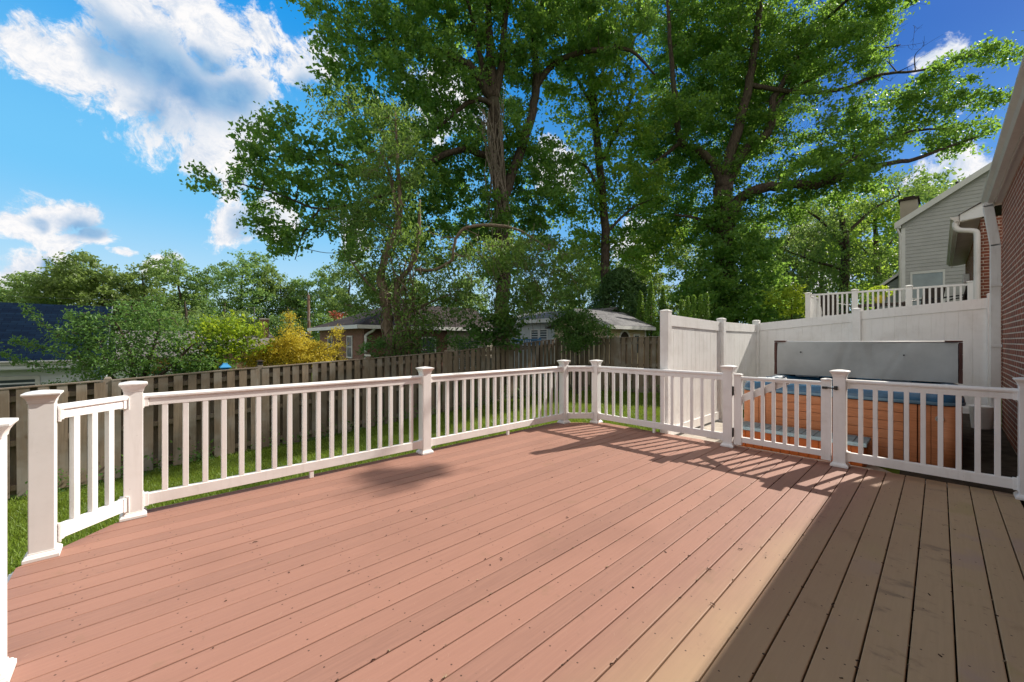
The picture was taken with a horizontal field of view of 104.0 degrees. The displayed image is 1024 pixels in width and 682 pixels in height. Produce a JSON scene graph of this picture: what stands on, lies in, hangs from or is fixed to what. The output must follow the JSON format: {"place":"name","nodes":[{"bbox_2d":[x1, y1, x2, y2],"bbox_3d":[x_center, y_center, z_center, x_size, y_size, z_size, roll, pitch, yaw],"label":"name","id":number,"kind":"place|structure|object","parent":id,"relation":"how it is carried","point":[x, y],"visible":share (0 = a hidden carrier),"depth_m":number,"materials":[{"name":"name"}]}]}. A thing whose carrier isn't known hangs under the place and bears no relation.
{"place":"outdoors","nodes":[
{"label":"outdoors","id":0,"kind":"place"},
{"bbox_2d":[0,0,1023,336],"label":"sky","id":1,"kind":"structure","parent":0,"point":[103,103],"materials":[{"name":"blue"}]},
{"bbox_2d":[7,346,1023,681],"bbox_3d":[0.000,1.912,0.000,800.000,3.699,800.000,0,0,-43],"label":"ground","id":2,"kind":"structure","parent":0,"point":[891,470],"depth_m":7.22,"materials":[{"name":"green plant"}]},
{"bbox_2d":[0,285,17,301],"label":"tree","id":3,"kind":"object","parent":2,"relation":"on","point":[3,294],"visible":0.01,"depth_m":55.06,"materials":[{"name":"green plant"}]},
{"bbox_2d":[0,278,41,302],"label":"tree","id":4,"kind":"object","parent":2,"relation":"on","point":[5,285],"visible":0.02,"depth_m":55.46,"materials":[{"name":"green plant"}]},
{"bbox_2d":[0,262,101,304],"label":"tree","id":5,"kind":"object","parent":2,"relation":"on","point":[27,292],"visible":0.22,"depth_m":48.63,"materials":[{"name":"green plant"}]},
{"bbox_2d":[0,302,115,389],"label":"blue roof house","id":6,"kind":"structure","parent":2,"relation":"on","point":[14,321],"depth_m":11.79,"materials":[{"name":"blue"}]},
{"bbox_2d":[0,375,39,389],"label":"window","id":7,"kind":"structure","parent":6,"relation":"in","point":[12,379],"depth_m":11.02,"materials":[{"name":"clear glass"}]},
{"bbox_2d":[26,249,157,328],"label":"tree","id":8,"kind":"object","parent":2,"relation":"on","point":[76,276],"visible":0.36,"depth_m":47.58,"materials":[{"name":"green plant"}]},
{"bbox_2d":[0,292,237,388],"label":"shrub","id":9,"kind":"object","parent":2,"relation":"on","point":[109,368],"visible":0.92,"depth_m":8.24,"materials":[{"name":"green plant"}]},
{"bbox_2d":[67,261,188,324],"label":"tree","id":10,"kind":"object","parent":2,"relation":"on","point":[136,292],"visible":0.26,"depth_m":49.47,"materials":[{"name":"green plant"}]},
{"bbox_2d":[115,304,175,329],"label":"tree","id":11,"kind":"object","parent":2,"relation":"on","point":[135,322],"visible":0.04,"depth_m":37.83,"materials":[{"name":"green plant"}]},
{"bbox_2d":[111,330,203,378],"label":"house","id":12,"kind":"structure","parent":2,"relation":"on","point":[121,376],"depth_m":27.10,"materials":[{"name":"white"}]},
{"bbox_2d":[148,359,168,375],"bbox_3d":[-8.528,1.470,9.566,0.627,2.323,0.838,0,0,-43],"label":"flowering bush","id":13,"kind":"object","parent":2,"relation":"on","point":[159,367],"visible":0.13,"depth_m":9.54,"materials":[{"name":"green plant"}]},
{"bbox_2d":[134,249,215,327],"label":"tree","id":14,"kind":"object","parent":2,"relation":"on","point":[174,279],"visible":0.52,"depth_m":47.31,"materials":[{"name":"green plant"}]},
{"bbox_2d":[142,301,230,330],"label":"tree","id":15,"kind":"object","parent":2,"relation":"on","point":[196,315],"visible":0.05,"depth_m":35.94,"materials":[{"name":"green plant"}]},
{"bbox_2d":[147,354,245,375],"bbox_3d":[-6.969,1.390,8.757,2.282,2.215,1.096,0,0,13],"label":"shrub","id":16,"kind":"object","parent":2,"relation":"on","point":[191,368],"visible":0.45,"depth_m":8.62,"materials":[{"name":"green plant"}]},
{"bbox_2d":[182,264,227,320],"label":"tree","id":17,"kind":"object","parent":2,"relation":"on","point":[206,272],"visible":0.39,"depth_m":48.99,"materials":[{"name":"green plant"}]},
{"bbox_2d":[175,303,274,336],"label":"tree","id":18,"kind":"object","parent":2,"relation":"on","point":[236,313],"visible":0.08,"depth_m":39.91,"materials":[{"name":"green plant"}]},
{"bbox_2d":[218,363,231,369],"bbox_3d":[-6.063,1.399,8.450,0.200,1.867,0.200,0,0,-43],"label":"bird feeder","id":19,"kind":"object","parent":2,"relation":"on","point":[224,366],"visible":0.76,"depth_m":8.40,"materials":[{"name":"blue plastic"}]},
{"bbox_2d":[169,309,282,372],"bbox_3d":[-6.586,0.883,9.190,2.298,3.210,1.518,0,0,-22],"label":"shrub","id":20,"kind":"object","parent":2,"relation":"on","point":[235,332],"visible":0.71,"depth_m":9.09,"materials":[{"name":"green plant"}]},
{"bbox_2d":[201,307,274,370],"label":"chimney house","id":21,"kind":"structure","parent":2,"relation":"on","point":[268,333],"depth_m":37.02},
{"bbox_2d":[204,249,280,337],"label":"tree","id":22,"kind":"object","parent":2,"relation":"on","point":[231,275],"visible":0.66,"depth_m":44.77,"materials":[{"name":"green plant"}]},
{"bbox_2d":[246,264,310,363],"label":"tree","id":23,"kind":"object","parent":2,"relation":"on","point":[277,289],"visible":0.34,"depth_m":47.39,"materials":[{"name":"green plant"}]},
{"bbox_2d":[0,338,557,498],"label":"wooden fence","id":24,"kind":"object","parent":2,"relation":"on","point":[13,404],"visible":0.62,"depth_m":8.17,"materials":[{"name":"brown wood"}]},
{"bbox_2d":[256,360,263,364],"bbox_3d":[-5.276,0.444,8.375,0.124,0.095,0.124,0,0,-43],"label":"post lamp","id":25,"kind":"object","parent":24,"relation":"attached to","point":[259,362],"visible":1,"depth_m":8.34,"materials":[{"name":"black metal"}]},
{"bbox_2d":[230,308,347,367],"bbox_3d":[-5.396,0.794,9.771,2.680,3.204,1.220,0,0,-1],"label":"golden conifer","id":26,"kind":"object","parent":2,"relation":"on","point":[298,350],"visible":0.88,"depth_m":9.63,"materials":[{"name":"yellow plant"}]},
{"bbox_2d":[267,307,319,362],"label":"tree","id":27,"kind":"object","parent":2,"relation":"on","point":[275,319],"visible":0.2,"depth_m":43.61,"materials":[{"name":"green plant"}]},
{"bbox_2d":[276,268,342,341],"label":"tree","id":28,"kind":"object","parent":2,"relation":"on","point":[320,283],"visible":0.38,"depth_m":48.10,"materials":[{"name":"green plant"}]},
{"bbox_2d":[307,292,313,354],"bbox_3d":[-20.185,-0.642,40.019,0.588,8.467,0.323,0,0,-16],"label":"utility pole","id":29,"kind":"object","parent":2,"relation":"on","point":[308,313],"visible":0.62,"depth_m":39.88,"materials":[{"name":"brown wood"}]},
{"bbox_2d":[0,295,305,299],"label":"overhead wire","id":30,"kind":"object","parent":29,"relation":"attached to","point":[115,299],"visible":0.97,"depth_m":36.34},
{"bbox_2d":[308,303,359,346],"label":"tree","id":31,"kind":"object","parent":2,"relation":"on","point":[327,316],"visible":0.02,"depth_m":39.24,"materials":[{"name":"green plant"}]},
{"bbox_2d":[325,324,348,360],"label":"golden conifer","id":32,"kind":"object","parent":2,"relation":"on","point":[335,331],"visible":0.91,"depth_m":9.97,"materials":[{"name":"yellow plant"}]},
{"bbox_2d":[328,310,347,320],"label":"red tree","id":33,"kind":"object","parent":2,"relation":"on","point":[333,315],"visible":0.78,"depth_m":29.79,"materials":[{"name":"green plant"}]},
{"bbox_2d":[20,381,659,497],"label":"weeds","id":34,"kind":"object","parent":2,"relation":"on","point":[148,457],"visible":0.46,"depth_m":8.18,"materials":[{"name":"green plant"}]},
{"bbox_2d":[313,249,377,321],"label":"tree","id":35,"kind":"object","parent":2,"relation":"on","point":[338,290],"visible":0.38,"depth_m":43.02,"materials":[{"name":"green plant"}]},
{"bbox_2d":[356,266,406,312],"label":"tree","id":36,"kind":"object","parent":2,"relation":"on","point":[379,304],"visible":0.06,"depth_m":45.73,"materials":[{"name":"green plant"}]},
{"bbox_2d":[307,304,493,375],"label":"brick house","id":37,"kind":"structure","parent":2,"relation":"on","point":[357,332],"depth_m":22.32,"materials":[{"name":"beige"}]},
{"bbox_2d":[328,336,332,348],"bbox_3d":[-10.663,0.315,23.439,0.056,1.190,0.740,0,0,-43],"label":"window","id":38,"kind":"structure","parent":37,"relation":"in","point":[330,338],"depth_m":23.42,"materials":[{"name":"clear glass"}]},
{"bbox_2d":[346,336,352,357],"bbox_3d":[-8.647,0.315,21.284,0.056,1.190,0.740,0,0,-43],"label":"window","id":39,"kind":"structure","parent":37,"relation":"in","point":[349,339],"depth_m":21.31,"materials":[{"name":"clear glass"}]},
{"bbox_2d":[421,337,435,352],"bbox_3d":[-4.685,0.465,22.497,0.940,1.390,0.056,0,0,-43],"label":"window","id":40,"kind":"structure","parent":37,"relation":"in","point":[429,342],"depth_m":22.50,"materials":[{"name":"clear glass"}]},
{"bbox_2d":[458,339,478,368],"bbox_3d":[-2.635,0.765,24.442,1.610,1.810,0.056,0,0,-43],"label":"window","id":41,"kind":"structure","parent":37,"relation":"in","point":[471,339],"depth_m":24.54,"materials":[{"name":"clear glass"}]},
{"bbox_2d":[355,325,479,362],"bbox_3d":[-2.817,0.848,12.205,3.944,2.781,1.312,0,0,-2],"label":"shrub","id":42,"kind":"object","parent":2,"relation":"on","point":[380,343],"visible":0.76,"depth_m":12.05,"materials":[{"name":"green plant"}]},
{"bbox_2d":[401,276,435,305],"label":"tree","id":43,"kind":"object","parent":2,"relation":"on","point":[417,281],"depth_m":44.88,"materials":[{"name":"green plant"}]},
{"bbox_2d":[177,0,669,384],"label":"tree","id":44,"kind":"object","parent":2,"relation":"on","point":[418,40],"visible":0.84,"depth_m":18.49,"materials":[{"name":"green plant"}]},
{"bbox_2d":[296,68,609,412],"bbox_3d":[-1.711,-2.871,12.518,9.627,10.543,3.694,0,0,-7],"label":"tree","id":45,"kind":"object","parent":2,"relation":"on","point":[384,291],"visible":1,"depth_m":12.14,"materials":[{"name":"green plant"}]},
{"bbox_2d":[433,269,491,312],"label":"tree","id":46,"kind":"object","parent":2,"relation":"on","point":[479,300],"visible":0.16,"depth_m":41.30,"materials":[{"name":"green plant"}]},
{"bbox_2d":[456,309,528,352],"bbox_3d":[-0.628,0.533,12.774,2.348,3.083,1.558,0,0,-4],"label":"shrub","id":47,"kind":"object","parent":2,"relation":"on","point":[475,329],"visible":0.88,"depth_m":12.57,"materials":[{"name":"green plant"}]},
{"bbox_2d":[7,422,1023,681],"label":"deck","id":48,"kind":"structure","parent":2,"relation":"on","point":[415,542],"depth_m":2.36,"materials":[{"name":"brown wood"}]},
{"bbox_2d":[0,418,18,681],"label":"deck railing","id":49,"kind":"object","parent":48,"relation":"on","point":[7,666],"visible":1,"depth_m":1.65,"materials":[{"name":"white plastic"}]},
{"bbox_2d":[20,360,737,564],"bbox_3d":[-0.223,0.853,4.089,6.325,1.072,2.632,0,0,-43],"label":"deck railing","id":50,"kind":"object","parent":48,"relation":"on","point":[47,532],"visible":1,"depth_m":3.83,"materials":[{"name":"white plastic"}]},
{"bbox_2d":[732,373,837,460],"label":"deck gate","id":51,"kind":"structure","parent":50,"relation":"attached to","point":[824,452],"depth_m":4.81,"materials":[{"name":"white plastic"}]},
{"bbox_2d":[181,455,1006,681],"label":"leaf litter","id":52,"kind":"object","parent":48,"relation":"on","point":[697,579],"visible":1,"depth_m":2.32,"materials":[{"name":"brown plant"}]},
{"bbox_2d":[829,369,1023,500],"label":"deck railing","id":53,"kind":"object","parent":48,"relation":"on","point":[843,456],"visible":1,"depth_m":3.96,"materials":[{"name":"white plastic"}]},
{"bbox_2d":[512,338,550,365],"bbox_3d":[1.082,1.010,21.486,1.060,2.360,2.100,0,0,-43],"label":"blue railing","id":54,"kind":"object","parent":2,"relation":"on","point":[539,339],"visible":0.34,"depth_m":20.84,"materials":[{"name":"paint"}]},
{"bbox_2d":[514,276,557,313],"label":"tree","id":55,"kind":"object","parent":2,"relation":"on","point":[550,308],"visible":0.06,"depth_m":39.67,"materials":[{"name":"green plant"}]},
{"bbox_2d":[488,307,633,376],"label":"house","id":56,"kind":"structure","parent":2,"relation":"on","point":[543,333],"depth_m":22.02,"materials":[{"name":"grey"}]},
{"bbox_2d":[530,329,538,342],"bbox_3d":[1.248,-0.275,22.052,0.056,0.750,0.620,0,0,-43],"label":"window","id":57,"kind":"structure","parent":56,"relation":"in","point":[536,331],"depth_m":22.07,"materials":[{"name":"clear glass"}]},
{"bbox_2d":[539,329,547,342],"bbox_3d":[1.692,-0.275,21.578,0.056,0.750,0.620,0,0,-43],"label":"window","id":58,"kind":"structure","parent":56,"relation":"in","point":[540,332],"depth_m":21.57,"materials":[{"name":"white glass"}]},
{"bbox_2d":[552,259,600,309],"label":"tree","id":59,"kind":"object","parent":2,"relation":"on","point":[583,300],"visible":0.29,"depth_m":38.13,"materials":[{"name":"green plant"}]},
{"bbox_2d":[546,305,619,394],"bbox_3d":[2.219,0.341,13.064,1.900,3.058,2.088,0,0,-43],"label":"tree","id":60,"kind":"object","parent":2,"relation":"on","point":[577,339],"visible":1,"depth_m":12.89,"materials":[{"name":"green plant"}]},
{"bbox_2d":[545,308,655,384],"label":"garden shed","id":61,"kind":"structure","parent":2,"relation":"on","point":[625,325],"depth_m":16.13,"materials":[{"name":"beige"}]},
{"bbox_2d":[633,334,639,352],"bbox_3d":[5.125,0.100,16.433,0.500,0.780,0.036,0,0,-43],"label":"window","id":62,"kind":"structure","parent":61,"relation":"in","point":[634,335],"depth_m":16.48,"materials":[{"name":"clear glass"}]},
{"bbox_2d":[557,336,659,392],"bbox_3d":[4.239,0.848,12.155,0.125,2.156,7.452,0,0,-43],"label":"wooden fence","id":63,"kind":"object","parent":2,"relation":"on","point":[620,351],"visible":0.32,"depth_m":12.90,"materials":[{"name":"brown wood"}]},
{"bbox_2d":[539,0,690,307],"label":"tree","id":64,"kind":"object","parent":2,"relation":"on","point":[614,117],"visible":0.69,"depth_m":23.32,"materials":[{"name":"green plant"}]},
{"bbox_2d":[586,267,658,335],"bbox_3d":[6.449,-1.289,23.003,5.551,5.970,5.233,0,0,-43],"label":"evergreen tree","id":65,"kind":"object","parent":2,"relation":"on","point":[616,281],"visible":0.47,"depth_m":22.17,"materials":[{"name":"green plant"}]},
{"bbox_2d":[635,290,645,321],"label":"arborvitae","id":66,"kind":"object","parent":2,"relation":"on","point":[640,315],"visible":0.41,"depth_m":18.13,"materials":[{"name":"green plant"}]},
{"bbox_2d":[612,255,674,315],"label":"tree","id":67,"kind":"object","parent":2,"relation":"on","point":[657,280],"visible":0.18,"depth_m":37.73,"materials":[{"name":"green plant"}]},
{"bbox_2d":[644,280,659,335],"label":"arborvitae","id":68,"kind":"object","parent":2,"relation":"on","point":[651,306],"visible":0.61,"depth_m":17.40,"materials":[{"name":"green plant"}]},
{"bbox_2d":[657,287,667,334],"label":"arborvitae","id":69,"kind":"object","parent":2,"relation":"on","point":[662,302],"visible":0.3,"depth_m":18.15,"materials":[{"name":"green plant"}]},
{"bbox_2d":[678,299,683,315],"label":"arborvitae","id":70,"kind":"object","parent":2,"relation":"on","point":[680,308],"visible":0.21,"depth_m":14.18,"materials":[{"name":"green plant"}]},
{"bbox_2d":[657,241,710,315],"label":"tree","id":71,"kind":"object","parent":2,"relation":"on","point":[686,254],"visible":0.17,"depth_m":35.58,"materials":[{"name":"green plant"}]},
{"bbox_2d":[684,295,691,317],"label":"arborvitae","id":72,"kind":"object","parent":2,"relation":"on","point":[687,311],"visible":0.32,"depth_m":14.18,"materials":[{"name":"green plant"}]},
{"bbox_2d":[670,296,713,314],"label":"tree","id":73,"kind":"object","parent":2,"relation":"on","point":[683,307],"visible":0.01,"depth_m":25.71,"materials":[{"name":"green plant"}]},
{"bbox_2d":[690,295,696,318],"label":"arborvitae","id":74,"kind":"object","parent":2,"relation":"on","point":[694,311],"visible":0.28,"depth_m":14.18,"materials":[{"name":"green plant"}]},
{"bbox_2d":[697,294,703,319],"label":"arborvitae","id":75,"kind":"object","parent":2,"relation":"on","point":[700,303],"visible":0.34,"depth_m":14.18,"materials":[{"name":"green plant"}]},
{"bbox_2d":[704,293,711,320],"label":"arborvitae","id":76,"kind":"object","parent":2,"relation":"on","point":[707,310],"visible":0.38,"depth_m":14.16,"materials":[{"name":"green plant"}]},
{"bbox_2d":[660,309,760,434],"bbox_3d":[3.941,0.640,7.577,4.524,2.240,0.134,0,0,-43],"label":"privacy fence","id":77,"kind":"object","parent":2,"relation":"on","point":[690,344],"visible":0.66,"depth_m":6.96,"materials":[{"name":"white plastic"}]},
{"bbox_2d":[739,221,821,323],"bbox_3d":[23.257,-4.594,36.018,8.044,13.935,7.514,0,0,-37],"label":"tree","id":78,"kind":"object","parent":2,"relation":"on","point":[791,239],"visible":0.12,"depth_m":34.50,"materials":[{"name":"green plant"}]},
{"bbox_2d":[675,418,890,473],"bbox_3d":[4.486,1.698,6.183,3.100,0.385,3.140,0,0,-43],"label":"patio pad","id":79,"kind":"object","parent":2,"relation":"on","point":[718,426],"depth_m":6.37,"materials":[{"name":"concrete"}]},
{"bbox_2d":[739,421,870,467],"bbox_3d":[3.693,1.332,5.168,0.485,0.342,1.380,0,0,-43],"label":"tub step","id":80,"kind":"object","parent":79,"relation":"on","point":[852,443],"visible":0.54,"depth_m":5.05,"materials":[{"name":"brown wood"}]},
{"bbox_2d":[744,374,965,468],"bbox_3d":[4.915,1.029,5.849,2.152,0.946,2.227,0,0,-43],"label":"hot tub","id":81,"kind":"object","parent":79,"relation":"on","point":[949,431],"visible":0.29,"depth_m":4.82,"materials":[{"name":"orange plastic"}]},
{"bbox_2d":[774,340,962,383],"bbox_3d":[5.502,0.291,6.377,0.250,0.598,2.235,0,0,-43],"label":"hot tub cover","id":82,"kind":"object","parent":81,"relation":"on","point":[934,361],"visible":0.97,"depth_m":6.16,"materials":[{"name":"grey plastic"}]},
{"bbox_2d":[760,280,817,319],"bbox_3d":[11.945,-0.712,17.014,2.488,3.788,1.605,0,0,9],"label":"shrub","id":83,"kind":"object","parent":2,"relation":"on","point":[788,292],"visible":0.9,"depth_m":16.95,"materials":[{"name":"green plant"}]},
{"bbox_2d":[746,274,832,323],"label":"tree","id":84,"kind":"object","parent":2,"relation":"on","point":[818,289],"visible":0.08,"depth_m":25.50,"materials":[{"name":"green plant"}]},
{"bbox_2d":[618,0,1023,323],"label":"tree","id":85,"kind":"object","parent":2,"relation":"on","point":[722,219],"visible":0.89,"depth_m":22.89,"materials":[{"name":"green plant"}]},
{"bbox_2d":[783,197,886,315],"bbox_3d":[29.308,-5.900,37.989,9.573,16.584,8.942,0,0,2],"label":"tree","id":86,"kind":"object","parent":2,"relation":"on","point":[826,236],"visible":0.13,"depth_m":36.27,"materials":[{"name":"green plant"}]},
{"bbox_2d":[759,161,946,312],"bbox_3d":[24.507,-5.887,27.799,15.562,13.621,7.880,0,0,-7],"label":"tree","id":87,"kind":"object","parent":2,"relation":"on","point":[842,239],"visible":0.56,"depth_m":26.96,"materials":[{"name":"green plant"}]},
{"bbox_2d":[817,179,923,308],"bbox_3d":[27.318,-5.569,30.087,7.165,12.757,6.656,0,0,4],"label":"tree","id":88,"kind":"object","parent":2,"relation":"on","point":[876,237],"visible":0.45,"depth_m":29.51,"materials":[{"name":"green plant"}]},
{"bbox_2d":[759,293,989,413],"bbox_3d":[6.764,0.325,7.773,0.134,2.247,3.443,0,0,-43],"label":"privacy fence","id":89,"kind":"object","parent":2,"relation":"on","point":[967,322],"visible":0.49,"depth_m":7.26,"materials":[{"name":"white plastic"}]},
{"bbox_2d":[804,281,973,317],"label":"deck railing","id":90,"kind":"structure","parent":2,"relation":"on","point":[812,306],"depth_m":9.82,"materials":[{"name":"white plastic"}]},
{"bbox_2d":[820,294,851,315],"bbox_3d":[9.273,-0.827,11.432,0.636,1.001,0.593,0,0,-9],"label":"patio chair","id":91,"kind":"object","parent":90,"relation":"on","point":[830,304],"visible":0.33,"depth_m":11.35,"materials":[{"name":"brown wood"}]},
{"bbox_2d":[858,302,904,310],"bbox_3d":[9.742,-0.650,10.519,0.800,0.640,0.950,0,0,-43],"label":"patio table","id":92,"kind":"object","parent":90,"relation":"on","point":[880,304],"visible":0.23,"depth_m":10.47,"materials":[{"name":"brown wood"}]},
{"bbox_2d":[866,284,896,302],"bbox_3d":[9.499,-1.220,10.326,0.522,0.498,0.623,0,0,-43],"label":"potted plant","id":93,"kind":"object","parent":90,"relation":"on","point":[879,287],"visible":0.57,"depth_m":10.25,"materials":[{"name":"green plant"}]},
{"bbox_2d":[903,287,945,304],"bbox_3d":[10.004,-0.827,9.750,0.636,1.001,0.594,0,0,-1],"label":"patio chair","id":94,"kind":"object","parent":90,"relation":"on","point":[932,295],"visible":0.3,"depth_m":9.74,"materials":[{"name":"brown wood"}]},
{"bbox_2d":[931,286,966,303],"bbox_3d":[10.199,-0.827,9.213,0.593,1.001,0.636,0,0,-22],"label":"patio chair","id":95,"kind":"object","parent":90,"relation":"on","point":[964,295],"visible":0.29,"depth_m":8.94,"materials":[{"name":"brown wood"}]},
{"bbox_2d":[848,167,969,309],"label":"tree","id":96,"kind":"object","parent":2,"relation":"on","point":[943,175],"visible":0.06,"depth_m":43.15,"materials":[{"name":"green plant"}]},
{"bbox_2d":[879,162,991,308],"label":"house","id":97,"kind":"structure","parent":2,"relation":"on","point":[923,233],"depth_m":17.95,"materials":[{"name":"grey"}]},
{"bbox_2d":[910,269,944,305],"bbox_3d":[18.711,-1.960,18.021,0.041,2.400,1.090,0,0,-43],"label":"window","id":98,"kind":"structure","parent":97,"relation":"in","point":[933,277],"depth_m":18.09,"materials":[{"name":"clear glass"}]},
{"bbox_2d":[899,413,1017,493],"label":"soil","id":99,"kind":"structure","parent":2,"relation":"on","point":[1009,462],"depth_m":4.60,"materials":[{"name":"brown soil"}]},
{"bbox_2d":[968,404,993,428],"bbox_3d":[6.873,1.155,5.856,0.260,0.410,0.256,0,0,-43],"label":"plastic bucket","id":100,"kind":"object","parent":99,"relation":"on","point":[987,415],"visible":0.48,"depth_m":5.76,"materials":[{"name":"white plastic"}]},
{"bbox_2d":[946,202,1001,387],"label":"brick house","id":101,"kind":"structure","parent":2,"relation":"on","point":[968,245],"depth_m":8.61,"materials":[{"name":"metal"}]},
{"bbox_2d":[981,54,1023,456],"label":"brick house","id":102,"kind":"structure","parent":2,"relation":"on","point":[1004,186],"depth_m":5.00,"materials":[{"name":"brick"}]},
{"bbox_2d":[737,445,872,469],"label":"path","id":103,"kind":"structure","parent":0,"point":[801,456],"depth_m":4.91,"materials":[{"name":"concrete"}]}
]}

